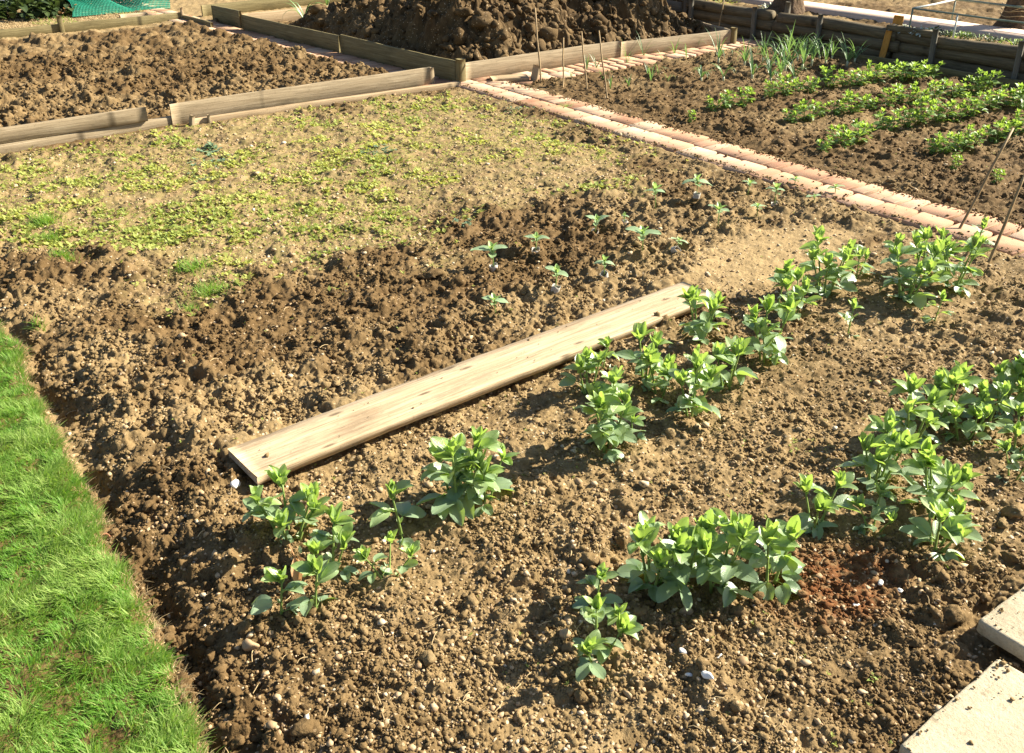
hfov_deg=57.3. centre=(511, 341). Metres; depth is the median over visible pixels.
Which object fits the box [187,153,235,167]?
weed clump
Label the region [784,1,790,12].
stake
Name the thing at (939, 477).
broad bean plant
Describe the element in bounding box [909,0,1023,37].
pipe frame
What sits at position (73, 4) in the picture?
leafy vegetable
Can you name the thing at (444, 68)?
edging board
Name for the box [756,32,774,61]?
leek
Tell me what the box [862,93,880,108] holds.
broad bean plant
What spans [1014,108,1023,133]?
broad bean plant
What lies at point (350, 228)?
weed clump
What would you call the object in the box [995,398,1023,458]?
broad bean plant
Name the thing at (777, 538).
broad bean plant
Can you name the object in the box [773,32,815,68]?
leek
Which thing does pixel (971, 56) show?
log wall
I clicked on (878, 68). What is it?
broad bean plant
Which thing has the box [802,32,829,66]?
leek
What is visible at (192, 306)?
grass tuft
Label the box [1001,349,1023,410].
broad bean plant
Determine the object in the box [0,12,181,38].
edging board
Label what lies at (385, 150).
weed clump
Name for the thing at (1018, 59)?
stake
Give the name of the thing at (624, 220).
bean seedling
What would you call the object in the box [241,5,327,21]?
edging board
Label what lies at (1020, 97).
broad bean plant
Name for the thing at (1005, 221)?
bamboo cane
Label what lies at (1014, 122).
broad bean plant
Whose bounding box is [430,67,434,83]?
wooden post
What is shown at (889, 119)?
broad bean plant
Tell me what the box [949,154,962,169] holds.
broad bean plant
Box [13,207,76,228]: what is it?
grass tuft
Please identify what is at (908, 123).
broad bean plant
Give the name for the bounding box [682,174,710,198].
bean seedling
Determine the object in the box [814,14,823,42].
stake
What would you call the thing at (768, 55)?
leek
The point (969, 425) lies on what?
broad bean plant
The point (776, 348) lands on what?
broad bean plant
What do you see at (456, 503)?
broad bean plant
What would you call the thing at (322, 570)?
broad bean plant
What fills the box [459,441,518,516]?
broad bean plant
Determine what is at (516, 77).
timber offcut
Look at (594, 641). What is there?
broad bean plant
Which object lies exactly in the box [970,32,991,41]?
shrub
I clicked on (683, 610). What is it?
buff stone
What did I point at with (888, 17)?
terrace path
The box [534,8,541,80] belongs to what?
bamboo cane
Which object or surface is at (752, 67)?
leek
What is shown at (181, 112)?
edging board
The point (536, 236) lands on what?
bean seedling
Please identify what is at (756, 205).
bean seedling
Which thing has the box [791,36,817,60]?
leek
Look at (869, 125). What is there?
broad bean plant
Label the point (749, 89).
broad bean plant
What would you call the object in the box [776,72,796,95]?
broad bean plant
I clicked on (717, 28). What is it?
edging board
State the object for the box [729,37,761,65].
leek
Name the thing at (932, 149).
broad bean plant
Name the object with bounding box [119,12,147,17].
wood block
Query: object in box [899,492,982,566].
broad bean plant
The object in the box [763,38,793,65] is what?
leek
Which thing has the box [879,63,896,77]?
broad bean plant
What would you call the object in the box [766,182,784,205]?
bean seedling
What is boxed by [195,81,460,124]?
ground rail
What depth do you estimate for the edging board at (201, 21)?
11.81 m
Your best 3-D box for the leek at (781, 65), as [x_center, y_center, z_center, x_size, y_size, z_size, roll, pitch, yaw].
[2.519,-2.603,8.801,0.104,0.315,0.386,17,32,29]
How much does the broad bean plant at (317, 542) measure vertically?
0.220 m
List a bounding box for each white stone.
[679,647,686,653]
[701,671,713,679]
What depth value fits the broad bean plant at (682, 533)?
2.62 m
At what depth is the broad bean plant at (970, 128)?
6.77 m
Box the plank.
[228,282,707,484]
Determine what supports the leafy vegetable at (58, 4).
on the ground at (178, 38)
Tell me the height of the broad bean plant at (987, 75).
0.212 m
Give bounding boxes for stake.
[530,64,539,80]
[688,0,693,18]
[750,7,756,39]
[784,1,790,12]
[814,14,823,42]
[927,28,938,64]
[1011,40,1023,78]
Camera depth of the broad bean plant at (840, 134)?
6.80 m
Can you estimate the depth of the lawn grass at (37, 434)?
2.60 m
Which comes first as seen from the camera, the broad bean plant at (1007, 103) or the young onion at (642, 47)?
the broad bean plant at (1007, 103)
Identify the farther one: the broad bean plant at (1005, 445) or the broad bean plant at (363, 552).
the broad bean plant at (1005, 445)
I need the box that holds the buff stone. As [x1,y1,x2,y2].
[679,607,693,614]
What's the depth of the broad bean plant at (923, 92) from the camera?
7.97 m
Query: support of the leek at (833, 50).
on the ground at (178, 38)
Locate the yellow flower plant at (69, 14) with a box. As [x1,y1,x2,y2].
[56,4,82,16]
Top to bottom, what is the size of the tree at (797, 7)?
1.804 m
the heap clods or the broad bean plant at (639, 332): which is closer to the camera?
the broad bean plant at (639, 332)
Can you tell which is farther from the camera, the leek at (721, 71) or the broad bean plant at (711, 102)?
the leek at (721, 71)
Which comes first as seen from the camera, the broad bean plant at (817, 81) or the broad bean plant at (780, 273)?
the broad bean plant at (780, 273)
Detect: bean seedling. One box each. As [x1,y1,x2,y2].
[470,241,507,271]
[481,293,507,313]
[525,231,549,252]
[545,264,567,293]
[586,214,608,233]
[593,254,613,277]
[621,212,628,223]
[626,225,661,250]
[644,182,664,208]
[671,236,688,252]
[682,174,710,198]
[708,202,729,227]
[744,178,755,194]
[751,202,766,214]
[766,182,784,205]
[789,176,802,183]
[806,194,820,200]
[828,183,844,192]
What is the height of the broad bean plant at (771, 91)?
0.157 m
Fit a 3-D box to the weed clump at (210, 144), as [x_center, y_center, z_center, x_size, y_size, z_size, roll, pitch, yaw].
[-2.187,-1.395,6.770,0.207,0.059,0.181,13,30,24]
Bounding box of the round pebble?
[242,638,259,651]
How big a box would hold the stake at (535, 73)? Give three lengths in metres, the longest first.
0.210 x 0.077 x 0.032 m
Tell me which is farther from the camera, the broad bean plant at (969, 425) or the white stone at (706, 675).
the broad bean plant at (969, 425)
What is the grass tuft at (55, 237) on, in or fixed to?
on the ground at (178, 38)
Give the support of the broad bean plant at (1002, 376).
on the ground at (178, 38)
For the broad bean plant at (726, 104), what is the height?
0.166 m
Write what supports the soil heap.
on the ground at (178, 38)
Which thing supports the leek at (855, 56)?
on the ground at (178, 38)
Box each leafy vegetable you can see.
[0,0,34,19]
[0,0,63,21]
[22,0,80,18]
[49,0,93,12]
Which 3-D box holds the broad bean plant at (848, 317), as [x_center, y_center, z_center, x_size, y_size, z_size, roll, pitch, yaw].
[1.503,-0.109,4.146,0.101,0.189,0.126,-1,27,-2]
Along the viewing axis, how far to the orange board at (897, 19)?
9.64 m
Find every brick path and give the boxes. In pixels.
[116,1,449,85]
[447,77,1023,257]
[513,38,766,84]
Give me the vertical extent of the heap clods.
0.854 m
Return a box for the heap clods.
[306,0,703,62]
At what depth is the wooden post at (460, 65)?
8.72 m
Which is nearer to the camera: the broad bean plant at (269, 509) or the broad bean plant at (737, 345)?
the broad bean plant at (269, 509)
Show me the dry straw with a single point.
(536, 537)
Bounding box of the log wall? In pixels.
[686,0,1023,79]
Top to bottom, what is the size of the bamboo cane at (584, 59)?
0.484 m
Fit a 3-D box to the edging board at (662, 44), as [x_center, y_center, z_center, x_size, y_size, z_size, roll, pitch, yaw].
[1.795,-3.229,10.188,1.539,0.187,0.032,-16,31,-28]
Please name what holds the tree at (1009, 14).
on the ground at (178, 38)
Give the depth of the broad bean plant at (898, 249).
4.41 m
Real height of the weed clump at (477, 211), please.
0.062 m
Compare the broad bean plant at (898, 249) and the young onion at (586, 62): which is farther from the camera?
the young onion at (586, 62)
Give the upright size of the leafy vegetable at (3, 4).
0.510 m
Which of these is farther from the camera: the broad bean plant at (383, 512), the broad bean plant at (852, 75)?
the broad bean plant at (852, 75)
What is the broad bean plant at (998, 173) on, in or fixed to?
on the ground at (178, 38)
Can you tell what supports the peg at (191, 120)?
on the ground at (178, 38)
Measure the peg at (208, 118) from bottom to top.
0.120 m
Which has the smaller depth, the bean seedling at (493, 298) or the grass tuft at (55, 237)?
the bean seedling at (493, 298)
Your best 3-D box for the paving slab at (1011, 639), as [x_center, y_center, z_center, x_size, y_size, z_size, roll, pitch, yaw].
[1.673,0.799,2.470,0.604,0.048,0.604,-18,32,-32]
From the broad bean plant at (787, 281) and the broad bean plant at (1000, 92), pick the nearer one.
the broad bean plant at (787, 281)
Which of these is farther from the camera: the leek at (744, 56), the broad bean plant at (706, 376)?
the leek at (744, 56)
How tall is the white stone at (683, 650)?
0.011 m
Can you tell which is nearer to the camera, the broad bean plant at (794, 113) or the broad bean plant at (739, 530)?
the broad bean plant at (739, 530)
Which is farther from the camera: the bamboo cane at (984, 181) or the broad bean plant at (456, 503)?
the bamboo cane at (984, 181)
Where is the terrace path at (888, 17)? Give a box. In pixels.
[728,0,1023,41]
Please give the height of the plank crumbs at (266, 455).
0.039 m
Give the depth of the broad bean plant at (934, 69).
8.96 m
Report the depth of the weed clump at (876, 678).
2.42 m
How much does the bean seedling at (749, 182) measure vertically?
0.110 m
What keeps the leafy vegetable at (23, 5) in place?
on the ground at (178, 38)
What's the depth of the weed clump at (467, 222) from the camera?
5.43 m
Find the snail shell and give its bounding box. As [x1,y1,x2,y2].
[230,479,239,488]
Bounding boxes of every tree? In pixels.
[767,0,805,13]
[992,0,1023,29]
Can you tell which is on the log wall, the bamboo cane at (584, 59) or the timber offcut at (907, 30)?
the timber offcut at (907, 30)
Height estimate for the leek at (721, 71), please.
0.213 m
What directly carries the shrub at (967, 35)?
on the ground at (178, 38)
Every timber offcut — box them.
[489,74,529,81]
[886,24,940,37]
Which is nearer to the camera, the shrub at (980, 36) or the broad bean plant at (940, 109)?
the broad bean plant at (940, 109)
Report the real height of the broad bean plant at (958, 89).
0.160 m
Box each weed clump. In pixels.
[181,172,212,181]
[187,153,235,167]
[195,141,221,153]
[337,220,357,235]
[361,143,396,155]
[452,218,471,226]
[453,204,483,219]
[789,437,814,451]
[867,672,877,682]
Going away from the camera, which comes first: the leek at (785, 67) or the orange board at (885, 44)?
the leek at (785, 67)
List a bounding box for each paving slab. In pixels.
[899,659,1023,752]
[977,587,1023,660]
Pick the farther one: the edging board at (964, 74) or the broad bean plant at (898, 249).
the edging board at (964, 74)
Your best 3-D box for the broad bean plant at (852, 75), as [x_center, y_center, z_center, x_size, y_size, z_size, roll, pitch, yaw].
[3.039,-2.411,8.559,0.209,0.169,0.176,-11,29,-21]
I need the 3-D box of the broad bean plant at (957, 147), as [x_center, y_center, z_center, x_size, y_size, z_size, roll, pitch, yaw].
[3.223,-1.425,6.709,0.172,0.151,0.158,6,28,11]
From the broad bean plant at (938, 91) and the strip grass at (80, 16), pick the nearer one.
the broad bean plant at (938, 91)
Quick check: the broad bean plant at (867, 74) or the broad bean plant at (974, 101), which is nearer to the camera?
the broad bean plant at (974, 101)
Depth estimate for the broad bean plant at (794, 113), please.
7.44 m
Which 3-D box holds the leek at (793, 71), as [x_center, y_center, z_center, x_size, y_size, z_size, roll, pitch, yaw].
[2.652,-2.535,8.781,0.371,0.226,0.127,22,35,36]
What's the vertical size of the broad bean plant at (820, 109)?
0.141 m
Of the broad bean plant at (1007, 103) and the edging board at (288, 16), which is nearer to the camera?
the broad bean plant at (1007, 103)
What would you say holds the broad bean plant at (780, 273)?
on the ground at (178, 38)
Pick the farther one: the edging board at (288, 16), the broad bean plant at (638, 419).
the edging board at (288, 16)
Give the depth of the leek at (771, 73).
8.81 m
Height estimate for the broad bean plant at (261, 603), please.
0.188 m
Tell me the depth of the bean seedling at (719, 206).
5.32 m
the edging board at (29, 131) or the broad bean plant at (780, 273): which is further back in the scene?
the edging board at (29, 131)
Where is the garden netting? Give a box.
[67,0,169,16]
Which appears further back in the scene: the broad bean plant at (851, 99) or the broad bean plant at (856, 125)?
the broad bean plant at (851, 99)
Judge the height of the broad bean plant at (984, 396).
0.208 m
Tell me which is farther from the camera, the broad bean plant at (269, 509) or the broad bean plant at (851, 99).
the broad bean plant at (851, 99)
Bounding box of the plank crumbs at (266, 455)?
[259,298,678,458]
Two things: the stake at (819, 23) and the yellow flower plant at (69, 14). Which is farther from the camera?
the yellow flower plant at (69, 14)
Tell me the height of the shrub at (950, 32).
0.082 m
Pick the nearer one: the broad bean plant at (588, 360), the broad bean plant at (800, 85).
the broad bean plant at (588, 360)
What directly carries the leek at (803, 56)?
on the ground at (178, 38)
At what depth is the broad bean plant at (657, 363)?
3.63 m
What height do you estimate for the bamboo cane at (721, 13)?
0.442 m
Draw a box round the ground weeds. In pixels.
[0,90,1017,746]
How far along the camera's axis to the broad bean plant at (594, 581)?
2.60 m
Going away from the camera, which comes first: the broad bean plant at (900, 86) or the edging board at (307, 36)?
the broad bean plant at (900, 86)
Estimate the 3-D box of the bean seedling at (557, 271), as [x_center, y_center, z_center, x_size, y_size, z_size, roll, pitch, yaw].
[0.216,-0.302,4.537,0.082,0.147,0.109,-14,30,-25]
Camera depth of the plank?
3.62 m
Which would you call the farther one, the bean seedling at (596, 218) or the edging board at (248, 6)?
the edging board at (248, 6)
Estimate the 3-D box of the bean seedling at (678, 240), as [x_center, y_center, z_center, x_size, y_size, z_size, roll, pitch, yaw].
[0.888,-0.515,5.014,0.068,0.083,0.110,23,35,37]
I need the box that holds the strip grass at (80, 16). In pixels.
[32,8,163,24]
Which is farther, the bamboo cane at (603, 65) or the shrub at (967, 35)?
the shrub at (967, 35)
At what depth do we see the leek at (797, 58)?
9.66 m
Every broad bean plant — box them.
[242,463,329,553]
[250,565,307,614]
[286,554,340,616]
[302,501,358,582]
[352,529,419,583]
[366,479,425,548]
[416,426,502,525]
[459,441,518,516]
[559,346,613,394]
[572,562,622,617]
[572,593,643,681]
[575,365,645,463]
[597,335,619,368]
[605,602,630,636]
[615,321,671,389]
[617,510,700,601]
[618,414,646,440]
[641,349,676,403]
[649,517,722,610]
[666,344,727,417]
[677,285,731,344]
[685,507,765,607]
[687,109,695,122]
[705,95,720,111]
[708,335,757,392]
[720,90,738,107]
[733,515,806,604]
[735,86,756,106]
[742,293,801,365]
[759,258,798,305]
[763,79,781,97]
[774,266,821,319]
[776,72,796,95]
[781,104,802,122]
[791,77,805,91]
[793,470,860,540]
[797,99,821,121]
[798,225,861,297]
[803,76,820,93]
[812,101,831,116]
[816,135,834,152]
[819,65,841,87]
[826,124,854,146]
[830,97,848,115]
[835,68,856,86]
[835,408,923,499]
[837,297,864,337]
[838,239,875,277]
[842,88,870,112]
[842,118,872,144]
[847,482,898,536]
[849,68,873,85]
[857,119,875,137]
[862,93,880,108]
[865,59,889,83]
[872,107,903,130]
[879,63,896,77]
[879,87,902,106]
[879,232,952,309]
[881,371,954,444]
[891,81,921,104]
[893,58,918,81]
[896,105,919,127]
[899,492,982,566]
[900,436,983,518]
[909,61,931,79]
[911,87,929,104]
[911,96,936,123]
[912,225,950,271]
[919,59,944,78]
[920,289,953,322]
[920,360,982,426]
[923,135,945,153]
[926,98,959,121]
[927,77,950,98]
[928,231,992,297]
[934,131,964,154]
[941,400,995,445]
[945,81,969,97]
[948,99,971,122]
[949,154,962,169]
[951,133,974,151]
[960,75,983,94]
[961,378,1019,429]
[962,90,988,116]
[962,123,989,145]
[964,216,994,244]
[974,67,1004,92]
[979,88,1008,109]
[981,120,1012,143]
[988,357,1023,420]
[990,168,1006,183]
[994,438,1023,482]
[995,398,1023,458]
[998,84,1023,106]
[1001,116,1023,137]
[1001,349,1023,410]
[1004,82,1023,109]
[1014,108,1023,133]
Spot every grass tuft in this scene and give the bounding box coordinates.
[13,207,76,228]
[28,310,50,331]
[39,229,66,241]
[46,246,84,261]
[164,254,215,278]
[176,301,201,311]
[183,275,240,297]
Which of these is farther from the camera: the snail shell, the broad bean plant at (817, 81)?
the broad bean plant at (817, 81)
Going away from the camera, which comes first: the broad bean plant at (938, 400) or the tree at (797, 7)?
the broad bean plant at (938, 400)
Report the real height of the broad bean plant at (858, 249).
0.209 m
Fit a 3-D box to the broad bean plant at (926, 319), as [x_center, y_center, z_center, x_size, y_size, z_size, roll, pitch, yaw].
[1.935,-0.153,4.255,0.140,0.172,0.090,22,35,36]
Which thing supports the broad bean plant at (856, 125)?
on the ground at (178, 38)
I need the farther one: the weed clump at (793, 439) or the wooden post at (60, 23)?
the wooden post at (60, 23)
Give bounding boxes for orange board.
[879,30,891,57]
[892,15,903,24]
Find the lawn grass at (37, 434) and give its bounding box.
[0,320,228,752]
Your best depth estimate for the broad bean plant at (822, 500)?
2.96 m
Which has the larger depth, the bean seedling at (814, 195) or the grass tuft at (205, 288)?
the bean seedling at (814, 195)
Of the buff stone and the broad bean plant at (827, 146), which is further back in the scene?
the broad bean plant at (827, 146)
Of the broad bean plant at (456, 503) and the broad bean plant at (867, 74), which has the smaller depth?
the broad bean plant at (456, 503)
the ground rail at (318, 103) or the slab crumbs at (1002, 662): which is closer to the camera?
the slab crumbs at (1002, 662)
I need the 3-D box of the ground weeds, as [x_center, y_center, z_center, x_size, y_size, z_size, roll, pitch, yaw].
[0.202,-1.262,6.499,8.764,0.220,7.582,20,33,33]
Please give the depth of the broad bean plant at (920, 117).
7.28 m
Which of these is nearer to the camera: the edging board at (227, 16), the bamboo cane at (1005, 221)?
the bamboo cane at (1005, 221)
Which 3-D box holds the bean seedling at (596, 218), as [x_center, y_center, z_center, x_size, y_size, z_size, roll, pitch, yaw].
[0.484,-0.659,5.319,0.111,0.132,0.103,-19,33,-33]
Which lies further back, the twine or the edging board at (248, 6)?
the edging board at (248, 6)
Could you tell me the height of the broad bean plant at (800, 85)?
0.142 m
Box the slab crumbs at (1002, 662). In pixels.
[906,591,1023,750]
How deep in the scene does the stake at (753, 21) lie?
10.81 m
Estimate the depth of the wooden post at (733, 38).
10.52 m
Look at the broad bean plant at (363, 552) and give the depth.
2.71 m
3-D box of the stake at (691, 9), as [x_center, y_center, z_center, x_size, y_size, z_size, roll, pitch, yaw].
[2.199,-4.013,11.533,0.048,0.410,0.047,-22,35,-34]
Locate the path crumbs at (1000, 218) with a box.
[459,79,1023,253]
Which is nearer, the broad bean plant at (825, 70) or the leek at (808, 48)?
the broad bean plant at (825, 70)
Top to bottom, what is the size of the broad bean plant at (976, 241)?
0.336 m
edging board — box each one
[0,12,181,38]
[0,107,147,143]
[169,67,430,124]
[182,15,212,26]
[201,0,341,16]
[211,5,242,27]
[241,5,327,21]
[241,14,340,52]
[340,34,455,80]
[466,41,619,79]
[620,30,730,56]
[690,19,729,31]
[782,40,1023,85]
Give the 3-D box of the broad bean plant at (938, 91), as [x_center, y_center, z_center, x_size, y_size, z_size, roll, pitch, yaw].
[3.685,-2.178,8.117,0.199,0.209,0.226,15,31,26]
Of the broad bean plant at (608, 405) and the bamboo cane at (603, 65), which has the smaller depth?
the broad bean plant at (608, 405)
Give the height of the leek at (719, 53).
0.376 m
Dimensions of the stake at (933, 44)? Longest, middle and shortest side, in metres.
0.450 x 0.048 x 0.047 m
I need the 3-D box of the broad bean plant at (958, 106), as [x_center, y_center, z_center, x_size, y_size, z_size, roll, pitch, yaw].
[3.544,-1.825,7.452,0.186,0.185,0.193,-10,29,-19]
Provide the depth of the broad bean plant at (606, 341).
3.85 m
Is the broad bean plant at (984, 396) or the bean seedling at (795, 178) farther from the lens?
the bean seedling at (795, 178)
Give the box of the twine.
[1000,2,1023,16]
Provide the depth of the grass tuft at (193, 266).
4.84 m
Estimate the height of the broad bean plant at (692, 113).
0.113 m
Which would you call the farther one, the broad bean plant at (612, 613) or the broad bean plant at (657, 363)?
the broad bean plant at (657, 363)
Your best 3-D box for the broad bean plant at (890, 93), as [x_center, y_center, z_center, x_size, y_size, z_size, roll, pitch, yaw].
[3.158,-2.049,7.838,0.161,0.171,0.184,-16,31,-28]
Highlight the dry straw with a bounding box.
[0,145,1023,752]
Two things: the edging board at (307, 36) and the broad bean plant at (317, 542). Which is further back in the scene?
the edging board at (307, 36)
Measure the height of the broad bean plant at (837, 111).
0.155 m
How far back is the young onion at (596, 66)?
9.34 m
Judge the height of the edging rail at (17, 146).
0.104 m
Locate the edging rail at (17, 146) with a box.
[0,116,171,153]
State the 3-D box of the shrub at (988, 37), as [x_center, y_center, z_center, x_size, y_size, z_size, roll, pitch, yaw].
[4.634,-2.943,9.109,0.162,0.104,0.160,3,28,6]
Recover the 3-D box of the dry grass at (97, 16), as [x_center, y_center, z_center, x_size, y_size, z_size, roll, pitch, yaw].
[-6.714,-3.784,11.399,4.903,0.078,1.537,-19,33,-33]
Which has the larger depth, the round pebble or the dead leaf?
the dead leaf
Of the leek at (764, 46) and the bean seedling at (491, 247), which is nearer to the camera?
the bean seedling at (491, 247)
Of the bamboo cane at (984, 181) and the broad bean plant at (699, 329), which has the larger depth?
the bamboo cane at (984, 181)
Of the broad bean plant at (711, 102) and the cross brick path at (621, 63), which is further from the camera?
the cross brick path at (621, 63)
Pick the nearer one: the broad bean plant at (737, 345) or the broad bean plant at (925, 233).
the broad bean plant at (737, 345)
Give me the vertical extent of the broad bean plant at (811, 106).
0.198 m
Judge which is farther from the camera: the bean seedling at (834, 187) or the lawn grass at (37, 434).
the bean seedling at (834, 187)
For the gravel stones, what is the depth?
2.97 m
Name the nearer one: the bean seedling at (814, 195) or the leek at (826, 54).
the bean seedling at (814, 195)
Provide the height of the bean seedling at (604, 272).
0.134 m
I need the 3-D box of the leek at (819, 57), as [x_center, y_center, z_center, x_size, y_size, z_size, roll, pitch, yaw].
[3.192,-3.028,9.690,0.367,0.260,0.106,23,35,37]
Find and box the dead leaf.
[288,544,305,580]
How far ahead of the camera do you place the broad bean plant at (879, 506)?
2.97 m
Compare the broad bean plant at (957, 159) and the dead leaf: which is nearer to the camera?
the dead leaf
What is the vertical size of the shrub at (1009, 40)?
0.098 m
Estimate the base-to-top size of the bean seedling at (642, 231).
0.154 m
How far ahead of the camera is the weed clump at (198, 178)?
6.21 m
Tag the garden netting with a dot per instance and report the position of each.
(106, 3)
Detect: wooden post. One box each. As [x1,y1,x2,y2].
[56,15,64,32]
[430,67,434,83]
[455,58,465,81]
[730,27,736,43]
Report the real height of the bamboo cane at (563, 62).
0.426 m
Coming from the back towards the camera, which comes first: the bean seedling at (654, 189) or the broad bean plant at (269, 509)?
the bean seedling at (654, 189)
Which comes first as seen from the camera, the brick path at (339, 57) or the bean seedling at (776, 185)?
the bean seedling at (776, 185)
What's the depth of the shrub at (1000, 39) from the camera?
9.04 m
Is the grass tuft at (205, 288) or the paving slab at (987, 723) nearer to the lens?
the paving slab at (987, 723)
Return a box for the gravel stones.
[0,61,1023,752]
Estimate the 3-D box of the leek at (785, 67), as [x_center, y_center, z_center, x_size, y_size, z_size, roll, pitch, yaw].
[2.617,-2.756,9.012,0.184,0.336,0.482,-19,33,-33]
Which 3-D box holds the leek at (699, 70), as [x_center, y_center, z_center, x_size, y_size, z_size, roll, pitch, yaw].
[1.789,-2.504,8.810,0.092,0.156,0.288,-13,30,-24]
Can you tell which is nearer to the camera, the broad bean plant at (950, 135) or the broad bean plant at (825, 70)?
the broad bean plant at (950, 135)
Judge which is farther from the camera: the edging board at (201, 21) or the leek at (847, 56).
the edging board at (201, 21)
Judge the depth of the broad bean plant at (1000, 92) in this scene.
7.74 m
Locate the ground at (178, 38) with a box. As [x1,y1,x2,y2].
[0,0,1023,752]
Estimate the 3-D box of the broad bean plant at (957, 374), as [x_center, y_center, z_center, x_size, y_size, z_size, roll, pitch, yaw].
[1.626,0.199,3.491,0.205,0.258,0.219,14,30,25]
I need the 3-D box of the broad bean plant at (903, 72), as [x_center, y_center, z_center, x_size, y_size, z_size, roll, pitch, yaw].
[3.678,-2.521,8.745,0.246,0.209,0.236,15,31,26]
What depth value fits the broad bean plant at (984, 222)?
4.97 m
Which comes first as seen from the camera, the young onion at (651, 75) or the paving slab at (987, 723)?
the paving slab at (987, 723)
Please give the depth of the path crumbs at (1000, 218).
6.44 m
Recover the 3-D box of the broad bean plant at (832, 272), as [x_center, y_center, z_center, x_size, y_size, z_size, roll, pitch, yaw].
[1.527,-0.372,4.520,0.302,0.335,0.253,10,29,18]
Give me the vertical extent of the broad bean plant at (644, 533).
0.269 m
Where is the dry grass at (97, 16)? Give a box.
[0,9,161,28]
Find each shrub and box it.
[943,29,959,36]
[949,31,970,38]
[960,32,977,39]
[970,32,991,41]
[981,33,998,40]
[986,36,1012,43]
[998,38,1022,44]
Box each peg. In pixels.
[189,115,194,125]
[207,114,211,122]
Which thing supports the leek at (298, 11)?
on the ground at (178, 38)
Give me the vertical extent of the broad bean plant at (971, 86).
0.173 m
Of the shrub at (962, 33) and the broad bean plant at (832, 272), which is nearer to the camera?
the broad bean plant at (832, 272)
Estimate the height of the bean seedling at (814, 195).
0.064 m
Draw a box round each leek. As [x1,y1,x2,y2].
[282,0,327,16]
[691,65,711,80]
[708,29,732,63]
[712,63,735,81]
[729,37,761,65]
[746,45,768,78]
[748,34,788,70]
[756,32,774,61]
[760,38,808,70]
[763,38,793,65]
[766,54,782,81]
[769,47,790,77]
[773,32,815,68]
[778,20,798,54]
[781,60,811,79]
[786,33,821,60]
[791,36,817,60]
[798,39,817,70]
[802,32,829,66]
[811,36,836,58]
[820,36,832,63]
[829,38,843,58]
[837,31,866,66]
[841,38,870,61]
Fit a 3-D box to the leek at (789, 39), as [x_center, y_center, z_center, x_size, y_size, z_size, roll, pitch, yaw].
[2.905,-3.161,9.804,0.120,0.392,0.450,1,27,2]
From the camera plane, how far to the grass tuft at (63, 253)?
4.91 m
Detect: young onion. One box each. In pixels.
[584,55,589,69]
[590,54,609,67]
[637,35,648,54]
[648,61,656,80]
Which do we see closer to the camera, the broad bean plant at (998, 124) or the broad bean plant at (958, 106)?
the broad bean plant at (998, 124)
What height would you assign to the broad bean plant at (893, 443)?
0.278 m
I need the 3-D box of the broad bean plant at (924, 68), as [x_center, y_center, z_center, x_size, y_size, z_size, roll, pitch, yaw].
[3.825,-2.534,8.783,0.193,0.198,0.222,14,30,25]
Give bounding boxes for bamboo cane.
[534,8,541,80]
[562,38,563,86]
[581,31,587,88]
[598,30,607,98]
[718,0,723,25]
[958,128,1014,228]
[987,174,1023,261]
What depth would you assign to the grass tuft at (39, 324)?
4.19 m
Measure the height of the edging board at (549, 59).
0.203 m
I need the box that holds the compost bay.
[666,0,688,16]
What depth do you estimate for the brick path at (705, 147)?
6.34 m
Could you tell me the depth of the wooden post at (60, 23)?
11.24 m
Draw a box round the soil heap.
[279,0,714,61]

